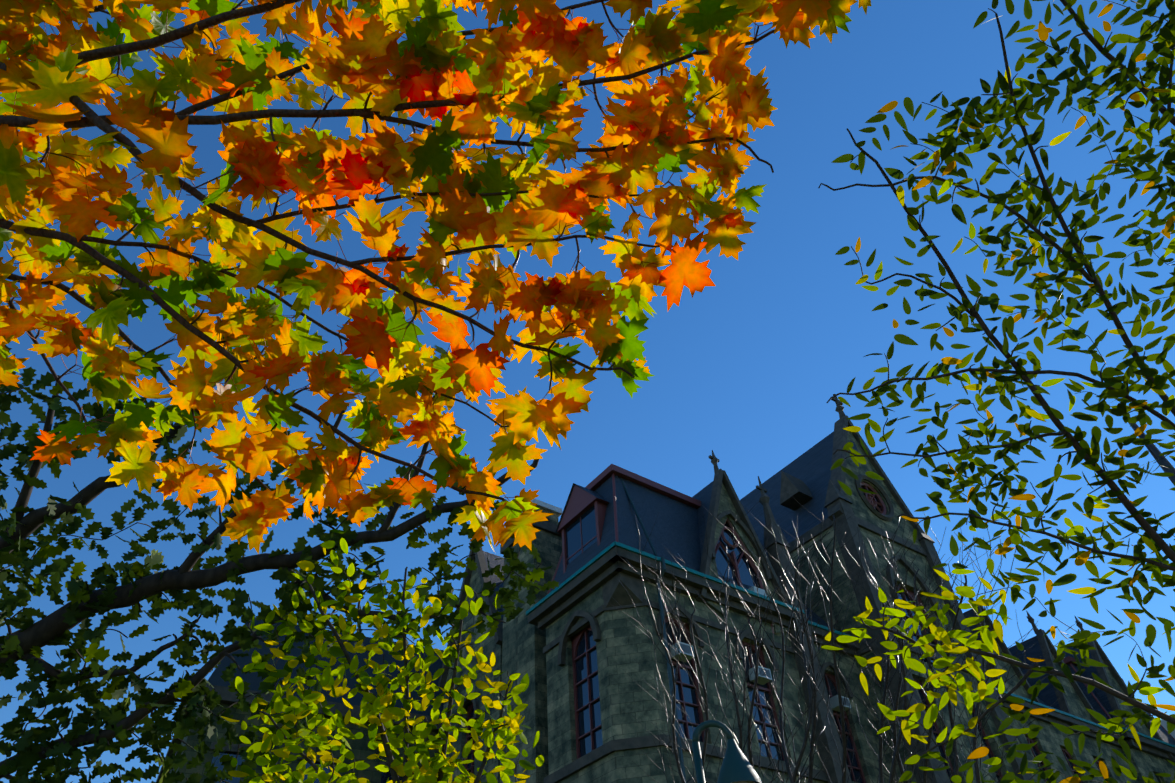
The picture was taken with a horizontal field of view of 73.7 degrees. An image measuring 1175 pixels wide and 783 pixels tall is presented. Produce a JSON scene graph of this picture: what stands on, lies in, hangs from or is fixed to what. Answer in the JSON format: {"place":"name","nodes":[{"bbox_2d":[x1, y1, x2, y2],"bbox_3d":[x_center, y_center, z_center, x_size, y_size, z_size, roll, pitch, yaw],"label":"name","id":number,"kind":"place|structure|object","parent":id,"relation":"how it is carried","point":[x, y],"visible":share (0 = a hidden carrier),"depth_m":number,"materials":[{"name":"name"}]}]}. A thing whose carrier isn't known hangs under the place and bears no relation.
{"place":"outdoors","nodes":[
{"label":"outdoors","id":0,"kind":"place"},
{"bbox_2d":[0,345,558,782],"bbox_3d":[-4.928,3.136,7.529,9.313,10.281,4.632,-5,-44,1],"label":"oak tree","id":1,"kind":"object","parent":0,"point":[27,750],"depth_m":8.49,"materials":[{"name":"green plant"}]},
{"bbox_2d":[221,529,543,782],"bbox_3d":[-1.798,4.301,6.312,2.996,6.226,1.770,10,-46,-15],"label":"young tree","id":2,"kind":"object","parent":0,"point":[385,697],"depth_m":7.54,"materials":[{"name":"green plant"}]},
{"bbox_2d":[0,0,870,553],"bbox_3d":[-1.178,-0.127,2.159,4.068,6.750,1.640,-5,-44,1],"label":"maple tree","id":3,"kind":"object","parent":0,"point":[362,58],"depth_m":2.38,"materials":[{"name":"orange plant"}]},
{"bbox_2d":[0,0,1174,782],"label":"sky","id":4,"kind":"structure","parent":0,"point":[746,368],"materials":[{"name":"blue"}]},
{"bbox_2d":[438,431,1174,782],"bbox_3d":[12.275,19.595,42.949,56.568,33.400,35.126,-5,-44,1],"label":"college hall walls","id":5,"kind":"structure","parent":0,"point":[518,643],"depth_m":34.95,"materials":[{"name":"stone"}]},
{"bbox_2d":[464,482,1103,782],"bbox_3d":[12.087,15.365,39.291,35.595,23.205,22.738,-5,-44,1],"label":"window frames","id":6,"kind":"structure","parent":5,"relation":"in","point":[576,639],"depth_m":33.05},
{"bbox_2d":[670,586,850,711],"bbox_3d":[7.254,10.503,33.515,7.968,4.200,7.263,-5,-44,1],"label":"air conditioners","id":7,"kind":"object","parent":6,"relation":"in","point":[763,680],"visible":0.52,"depth_m":31.71,"materials":[{"name":"grey metal"}]},
{"bbox_2d":[467,486,1100,782],"bbox_3d":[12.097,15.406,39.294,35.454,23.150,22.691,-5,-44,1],"label":"window panes","id":8,"kind":"structure","parent":6,"relation":"in","point":[573,533],"depth_m":31.33,"materials":[{"name":"blue glass"}]},
{"bbox_2d":[456,394,1174,782],"bbox_3d":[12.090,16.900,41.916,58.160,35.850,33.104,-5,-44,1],"label":"building trim","id":9,"kind":"structure","parent":5,"relation":"attached to","point":[608,568],"depth_m":34.42,"materials":[{"name":"stone"}]},
{"bbox_2d":[547,431,1174,744],"bbox_3d":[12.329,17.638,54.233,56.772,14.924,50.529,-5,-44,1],"label":"college hall roofs","id":10,"kind":"structure","parent":5,"relation":"on","point":[675,530],"depth_m":36.42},
{"bbox_2d":[818,0,1174,782],"bbox_3d":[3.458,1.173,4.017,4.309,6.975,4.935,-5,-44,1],"label":"tree","id":11,"kind":"object","parent":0,"point":[1076,84],"depth_m":4.35,"materials":[{"name":"green plant"}]},
{"label":"ground","id":12,"kind":"structure","parent":0,"visible":0},
{"bbox_2d":[156,617,444,782],"bbox_3d":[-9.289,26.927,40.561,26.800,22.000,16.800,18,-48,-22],"label":"building","id":13,"kind":"structure","parent":12,"relation":"on","point":[360,749],"depth_m":36.99,"materials":[{"name":"stone"}]},
{"bbox_2d":[692,720,761,782],"bbox_3d":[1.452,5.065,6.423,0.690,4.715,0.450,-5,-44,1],"label":"street lamp","id":14,"kind":"object","parent":12,"relation":"on","point":[736,767],"visible":1,"depth_m":7.68,"materials":[{"name":"metal"}]},
{"bbox_2d":[589,491,1057,782],"bbox_3d":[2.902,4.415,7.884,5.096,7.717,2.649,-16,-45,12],"label":"bare branches","id":15,"kind":"object","parent":12,"relation":"on","point":[896,742],"visible":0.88,"depth_m":9.04,"materials":[{"name":"wood"}]}
]}

